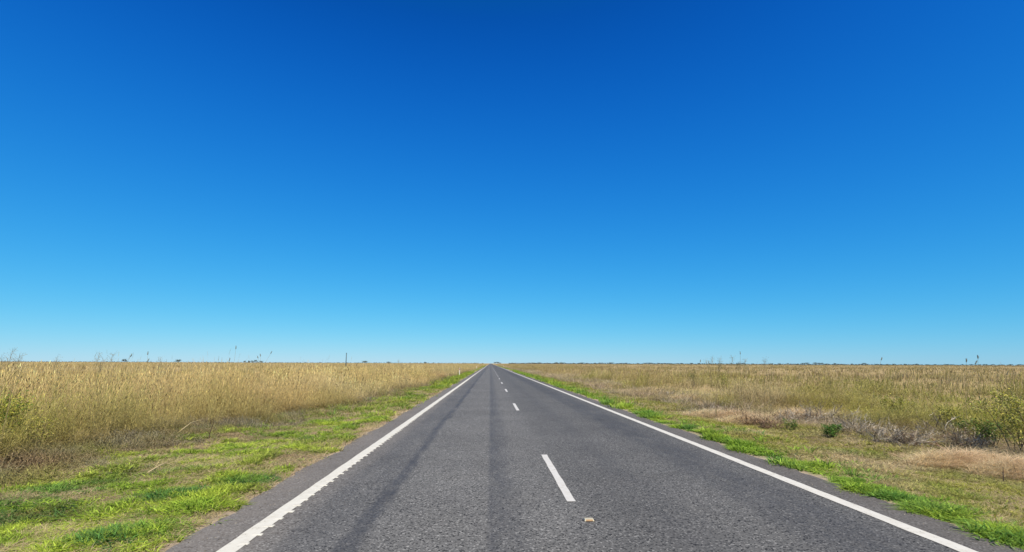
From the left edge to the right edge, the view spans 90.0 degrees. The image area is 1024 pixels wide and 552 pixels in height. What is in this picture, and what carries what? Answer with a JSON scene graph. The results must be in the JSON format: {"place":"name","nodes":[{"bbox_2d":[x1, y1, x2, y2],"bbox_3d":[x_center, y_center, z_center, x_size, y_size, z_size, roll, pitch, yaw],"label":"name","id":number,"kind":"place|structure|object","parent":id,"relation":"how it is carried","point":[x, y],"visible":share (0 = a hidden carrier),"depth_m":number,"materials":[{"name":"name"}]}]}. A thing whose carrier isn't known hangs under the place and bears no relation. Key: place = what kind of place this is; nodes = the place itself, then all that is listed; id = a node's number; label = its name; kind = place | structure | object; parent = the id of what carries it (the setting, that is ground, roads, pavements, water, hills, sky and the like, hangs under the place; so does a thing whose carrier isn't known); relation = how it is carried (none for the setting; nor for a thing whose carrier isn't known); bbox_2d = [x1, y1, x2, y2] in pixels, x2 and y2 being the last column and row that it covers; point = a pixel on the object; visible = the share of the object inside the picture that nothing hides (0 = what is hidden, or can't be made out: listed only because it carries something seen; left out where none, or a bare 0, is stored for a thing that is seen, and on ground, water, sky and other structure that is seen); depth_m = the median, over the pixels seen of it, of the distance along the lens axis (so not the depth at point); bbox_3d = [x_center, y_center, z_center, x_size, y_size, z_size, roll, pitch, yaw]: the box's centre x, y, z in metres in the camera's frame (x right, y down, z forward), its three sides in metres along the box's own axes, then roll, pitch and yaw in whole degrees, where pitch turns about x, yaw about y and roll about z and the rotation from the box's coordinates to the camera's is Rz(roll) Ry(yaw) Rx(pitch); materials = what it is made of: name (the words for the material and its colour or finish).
{"place":"outdoors","nodes":[
{"label":"outdoors","id":0,"kind":"place"},
{"bbox_2d":[0,362,1023,551],"bbox_3d":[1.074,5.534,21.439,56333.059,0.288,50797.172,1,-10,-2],"label":"ground","id":1,"kind":"structure","parent":0,"point":[614,366],"depth_m":33.53,"materials":[{"name":"green plant"}]},
{"bbox_2d":[0,349,26,446],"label":"seed stalk","id":2,"kind":"object","parent":1,"relation":"on","point":[19,360],"visible":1,"depth_m":9.47,"materials":[{"name":"beige plant"}]},
{"bbox_2d":[0,390,38,442],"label":"leafy shrub","id":3,"kind":"object","parent":1,"relation":"on","point":[16,411],"visible":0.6,"depth_m":10.43,"materials":[{"name":"green plant"}]},
{"bbox_2d":[10,410,59,450],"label":"leafy shrub","id":4,"kind":"object","parent":1,"relation":"on","point":[42,422],"visible":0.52,"depth_m":10.62,"materials":[{"name":"green plant"}]},
{"bbox_2d":[0,499,98,527],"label":"grass clump","id":5,"kind":"object","parent":1,"relation":"on","point":[9,520],"visible":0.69,"depth_m":6.30,"materials":[{"name":"green plant"}]},
{"bbox_2d":[41,356,65,421],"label":"seed stalk","id":6,"kind":"object","parent":1,"relation":"on","point":[55,385],"visible":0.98,"depth_m":11.32,"materials":[{"name":"beige plant"}]},
{"bbox_2d":[60,475,138,490],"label":"grass clump","id":7,"kind":"object","parent":1,"relation":"on","point":[100,481],"visible":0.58,"depth_m":7.90,"materials":[{"name":"green plant"}]},
{"bbox_2d":[83,352,117,438],"bbox_3d":[-9.995,2.855,12.372,0.576,2.104,0.737,1,-10,-2],"label":"seed stalk","id":8,"kind":"object","parent":1,"relation":"on","point":[102,364],"visible":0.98,"depth_m":12.35,"materials":[{"name":"beige plant"}]},
{"bbox_2d":[56,497,149,525],"bbox_3d":[-5.000,2.880,6.298,1.223,0.198,1.164,1,-10,-2],"label":"grass clump","id":9,"kind":"object","parent":1,"relation":"on","point":[103,510],"visible":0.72,"depth_m":6.22,"materials":[{"name":"green plant"}]},
{"bbox_2d":[37,519,175,551],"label":"grass clump","id":10,"kind":"object","parent":1,"relation":"on","point":[95,534],"visible":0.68,"depth_m":5.20,"materials":[{"name":"green plant"}]},
{"bbox_2d":[106,354,148,418],"bbox_3d":[-10.063,3.034,13.242,1.002,2.059,0.509,1,-10,-2],"label":"seed stalk","id":11,"kind":"object","parent":1,"relation":"on","point":[135,385],"visible":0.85,"depth_m":13.35,"materials":[{"name":"beige plant"}]},
{"bbox_2d":[154,356,166,421],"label":"seed stalk","id":12,"kind":"object","parent":1,"relation":"on","point":[160,374],"visible":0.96,"depth_m":15.21,"materials":[{"name":"beige plant"}]},
{"bbox_2d":[110,484,216,504],"bbox_3d":[-4.578,2.917,6.905,1.403,0.180,1.221,1,-10,-2],"label":"grass clump","id":13,"kind":"object","parent":1,"relation":"on","point":[164,492],"visible":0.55,"depth_m":6.89,"materials":[{"name":"green plant"}]},
{"bbox_2d":[137,493,255,518],"bbox_3d":[-3.889,2.797,6.306,1.484,0.189,1.197,-6,-12,32],"label":"grass clump","id":14,"kind":"object","parent":1,"relation":"on","point":[192,503],"visible":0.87,"depth_m":6.23,"materials":[{"name":"green plant"}]},
{"bbox_2d":[0,370,468,505],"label":"brown weeds","id":15,"kind":"object","parent":1,"relation":"on","point":[51,456],"visible":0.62,"depth_m":11.17,"materials":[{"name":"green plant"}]},
{"bbox_2d":[0,366,484,551],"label":"verge grass","id":16,"kind":"structure","parent":1,"relation":"on","point":[300,441],"depth_m":8.26,"materials":[{"name":"green plant"}]},
{"bbox_2d":[0,352,487,463],"bbox_3d":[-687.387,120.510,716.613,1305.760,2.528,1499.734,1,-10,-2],"label":"tall grass","id":17,"kind":"structure","parent":1,"relation":"on","point":[183,388],"depth_m":18.93,"materials":[{"name":"beige plant"}]},
{"bbox_2d":[205,470,282,486],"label":"grass clump","id":18,"kind":"object","parent":1,"relation":"on","point":[250,478],"visible":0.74,"depth_m":7.66,"materials":[{"name":"green plant"}]},
{"bbox_2d":[245,352,271,415],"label":"seed stalk","id":19,"kind":"object","parent":1,"relation":"on","point":[261,379],"visible":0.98,"depth_m":16.37,"materials":[{"name":"beige plant"}]},
{"bbox_2d":[2,361,1023,365],"bbox_3d":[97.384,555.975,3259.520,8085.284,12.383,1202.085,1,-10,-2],"label":"distant scrub","id":20,"kind":"object","parent":1,"relation":"on","point":[585,363],"visible":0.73,"depth_m":3128.79,"materials":[{"name":"green plant"}]},
{"bbox_2d":[172,398,1016,551],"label":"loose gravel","id":21,"kind":"structure","parent":1,"relation":"on","point":[438,398],"depth_m":6.65,"materials":[{"name":"grey gravel"}]},
{"bbox_2d":[653,388,673,395],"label":"dead shrub","id":22,"kind":"object","parent":1,"relation":"on","point":[664,392],"visible":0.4,"depth_m":29.88,"materials":[{"name":"beige plant"}]},
{"bbox_2d":[666,392,701,398],"bbox_3d":[9.225,6.245,26.750,2.930,0.547,2.813,-7,-12,36],"label":"dry grass heap","id":23,"kind":"object","parent":1,"relation":"on","point":[676,396],"visible":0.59,"depth_m":26.80,"materials":[{"name":"beige plant"}]},
{"bbox_2d":[668,423,700,428],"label":"grass clump","id":24,"kind":"object","parent":1,"relation":"on","point":[675,426],"visible":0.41,"depth_m":14.32,"materials":[{"name":"green plant"}]},
{"bbox_2d":[684,370,699,385],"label":"tall weed","id":25,"kind":"object","parent":1,"relation":"on","point":[693,377],"visible":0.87,"depth_m":39.26,"materials":[{"name":"green plant"}]},
{"bbox_2d":[695,359,712,404],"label":"seed stalk","id":26,"kind":"object","parent":1,"relation":"on","point":[701,382],"visible":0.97,"depth_m":17.86,"materials":[{"name":"beige plant"}]},
{"bbox_2d":[695,400,724,410],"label":"dead shrub","id":27,"kind":"object","parent":1,"relation":"on","point":[710,405],"visible":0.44,"depth_m":21.13,"materials":[{"name":"beige plant"}]},
{"bbox_2d":[703,357,722,417],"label":"seed stalk","id":28,"kind":"object","parent":1,"relation":"on","point":[719,365],"visible":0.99,"depth_m":17.99,"materials":[{"name":"beige plant"}]},
{"bbox_2d":[678,407,760,418],"bbox_3d":[7.703,4.837,18.147,4.255,0.470,2.639,1,-10,-2],"label":"dry grass heap","id":29,"kind":"object","parent":1,"relation":"on","point":[712,413],"visible":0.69,"depth_m":18.00,"materials":[{"name":"beige plant"}]},
{"bbox_2d":[713,371,729,392],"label":"tall weed","id":30,"kind":"object","parent":1,"relation":"on","point":[724,380],"visible":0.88,"depth_m":29.65,"materials":[{"name":"green plant"}]},
{"bbox_2d":[728,355,748,415],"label":"seed stalk","id":31,"kind":"object","parent":1,"relation":"on","point":[738,363],"visible":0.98,"depth_m":16.94,"materials":[{"name":"beige plant"}]},
{"bbox_2d":[722,442,771,449],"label":"grass clump","id":32,"kind":"object","parent":1,"relation":"on","point":[751,445],"visible":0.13,"depth_m":11.06,"materials":[{"name":"green plant"}]},
{"bbox_2d":[704,413,799,424],"bbox_3d":[7.699,4.561,16.404,3.421,0.429,2.508,1,-10,-2],"label":"dry grass heap","id":33,"kind":"object","parent":1,"relation":"on","point":[730,418],"visible":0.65,"depth_m":16.43,"materials":[{"name":"beige plant"}]},
{"bbox_2d":[734,411,774,425],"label":"dead shrub","id":34,"kind":"object","parent":1,"relation":"on","point":[756,419],"visible":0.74,"depth_m":16.14,"materials":[{"name":"beige plant"}]},
{"bbox_2d":[494,361,1023,448],"bbox_3d":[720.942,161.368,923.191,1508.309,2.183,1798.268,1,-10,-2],"label":"waist high grass","id":35,"kind":"structure","parent":1,"relation":"on","point":[783,396],"depth_m":31.91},
{"bbox_2d":[497,365,1023,473],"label":"lodged dry grass","id":36,"kind":"structure","parent":1,"relation":"on","point":[601,386],"depth_m":19.35,"materials":[{"name":"beige plant"}]},
{"bbox_2d":[752,415,783,429],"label":"dead shrub","id":37,"kind":"object","parent":1,"relation":"on","point":[764,425],"visible":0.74,"depth_m":15.01,"materials":[{"name":"brown plant"}]},
{"bbox_2d":[761,356,774,424],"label":"seed stalk","id":38,"kind":"object","parent":1,"relation":"on","point":[768,383],"visible":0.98,"depth_m":15.96,"materials":[{"name":"beige plant"}]},
{"bbox_2d":[782,419,797,429],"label":"leafy shrub","id":39,"kind":"object","parent":1,"relation":"on","point":[793,424],"visible":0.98,"depth_m":14.50,"materials":[{"name":"green plant"}]},
{"bbox_2d":[760,406,821,417],"bbox_3d":[10.016,4.846,18.211,3.361,0.488,2.370,1,-10,-2],"label":"dry grass heap","id":40,"kind":"object","parent":1,"relation":"on","point":[788,414],"visible":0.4,"depth_m":18.17,"materials":[{"name":"beige plant"}]},
{"bbox_2d":[765,405,819,423],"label":"dead shrub","id":41,"kind":"object","parent":1,"relation":"on","point":[784,418],"visible":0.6,"depth_m":16.54,"materials":[{"name":"beige plant"}]},
{"bbox_2d":[771,458,840,470],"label":"grass clump","id":42,"kind":"object","parent":1,"relation":"on","point":[811,465],"visible":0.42,"depth_m":8.90,"materials":[{"name":"green plant"}]},
{"bbox_2d":[794,396,847,423],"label":"dead shrub","id":43,"kind":"object","parent":1,"relation":"on","point":[809,411],"visible":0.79,"depth_m":17.02,"materials":[{"name":"beige plant"}]},
{"bbox_2d":[820,423,843,438],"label":"leafy shrub","id":44,"kind":"object","parent":1,"relation":"on","point":[830,431],"visible":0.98,"depth_m":13.18,"materials":[{"name":"green plant"}]},
{"bbox_2d":[831,406,885,434],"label":"dead shrub","id":45,"kind":"object","parent":1,"relation":"on","point":[847,427],"visible":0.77,"depth_m":14.14,"materials":[{"name":"brown plant"}]},
{"bbox_2d":[870,358,881,437],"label":"seed stalk","id":46,"kind":"object","parent":1,"relation":"on","point":[871,406],"visible":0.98,"depth_m":12.92,"materials":[{"name":"beige plant"}]},
{"bbox_2d":[836,481,918,496],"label":"grass clump","id":47,"kind":"object","parent":1,"relation":"on","point":[882,487],"visible":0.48,"depth_m":7.26,"materials":[{"name":"green plant"}]},
{"bbox_2d":[843,416,930,446],"bbox_3d":[9.259,3.786,12.647,1.744,0.706,1.549,-9,-13,42],"label":"dead shrub","id":48,"kind":"object","parent":1,"relation":"on","point":[879,436],"visible":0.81,"depth_m":12.51,"materials":[{"name":"brown plant"}]},
{"bbox_2d":[873,393,914,416],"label":"leafy shrub","id":49,"kind":"object","parent":1,"relation":"on","point":[897,400],"visible":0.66,"depth_m":17.28,"materials":[{"name":"green plant"}]},
{"bbox_2d":[877,422,945,448],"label":"dead shrub","id":50,"kind":"object","parent":1,"relation":"on","point":[917,442],"visible":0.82,"depth_m":12.15,"materials":[{"name":"brown plant"}]},
{"bbox_2d":[878,498,984,521],"bbox_3d":[5.225,2.824,6.271,1.180,0.174,1.008,4,-10,-22],"label":"grass clump","id":51,"kind":"object","parent":1,"relation":"on","point":[923,508],"visible":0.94,"depth_m":6.21,"materials":[{"name":"green plant"}]},
{"bbox_2d":[907,409,973,438],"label":"dead shrub","id":52,"kind":"object","parent":1,"relation":"on","point":[941,423],"visible":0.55,"depth_m":13.07,"materials":[{"name":"brown plant"}]},
{"bbox_2d":[930,404,962,428],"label":"leafy shrub","id":53,"kind":"object","parent":1,"relation":"on","point":[948,413],"visible":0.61,"depth_m":13.63,"materials":[{"name":"green plant"}]},
{"bbox_2d":[885,443,1022,469],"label":"dry grass heap","id":54,"kind":"object","parent":1,"relation":"on","point":[931,458],"visible":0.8,"depth_m":10.01,"materials":[{"name":"beige plant"}]},
{"bbox_2d":[940,428,1000,448],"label":"dead shrub","id":55,"kind":"object","parent":1,"relation":"on","point":[956,439],"visible":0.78,"depth_m":11.76,"materials":[{"name":"plant"}]},
{"bbox_2d":[952,416,1007,447],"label":"leafy shrub","id":56,"kind":"object","parent":1,"relation":"on","point":[990,428],"visible":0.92,"depth_m":11.69,"materials":[{"name":"green plant"}]},
{"bbox_2d":[977,355,988,419],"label":"seed stalk","id":57,"kind":"object","parent":1,"relation":"on","point":[979,389],"visible":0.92,"depth_m":12.21,"materials":[{"name":"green plant"}]},
{"bbox_2d":[947,451,1023,479],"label":"dry grass heap","id":58,"kind":"object","parent":1,"relation":"on","point":[988,469],"visible":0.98,"depth_m":9.21,"materials":[{"name":"beige plant"}]},
{"bbox_2d":[963,361,1008,441],"bbox_3d":[11.484,3.024,12.340,1.154,1.982,0.406,-5,-11,28],"label":"seed stalk","id":59,"kind":"object","parent":1,"relation":"on","point":[975,392],"visible":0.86,"depth_m":12.49,"materials":[{"name":"beige plant"}]},
{"bbox_2d":[954,518,1023,547],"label":"grass clump","id":60,"kind":"object","parent":1,"relation":"on","point":[1013,529],"visible":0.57,"depth_m":5.40,"materials":[{"name":"green plant"}]},
{"bbox_2d":[961,384,1023,453],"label":"leafy shrub","id":61,"kind":"object","parent":1,"relation":"on","point":[1012,406],"visible":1,"depth_m":10.76,"materials":[{"name":"green plant"}]},
{"bbox_2d":[0,0,1023,364],"label":"sky","id":62,"kind":"structure","parent":0,"point":[794,182],"materials":[{"name":"blue"}]},
{"bbox_2d":[165,363,1023,551],"bbox_3d":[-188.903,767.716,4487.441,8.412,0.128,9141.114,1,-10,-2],"label":"road","id":63,"kind":"structure","parent":0,"point":[490,457],"depth_m":6.84,"materials":[{"name":"grey asphalt"}]},
{"bbox_2d":[582,518,595,521],"bbox_3d":[0.870,2.760,5.812,0.159,0.018,0.147,1,-10,-2],"label":"pavement marker","id":64,"kind":"object","parent":63,"relation":"on","point":[588,519],"visible":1,"depth_m":5.78,"materials":[{"name":"plastic"}]},
{"bbox_2d":[499,366,1023,550],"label":"verge grass","id":65,"kind":"structure","parent":0,"point":[954,486],"depth_m":9.84,"materials":[{"name":"green plant"}]}
]}

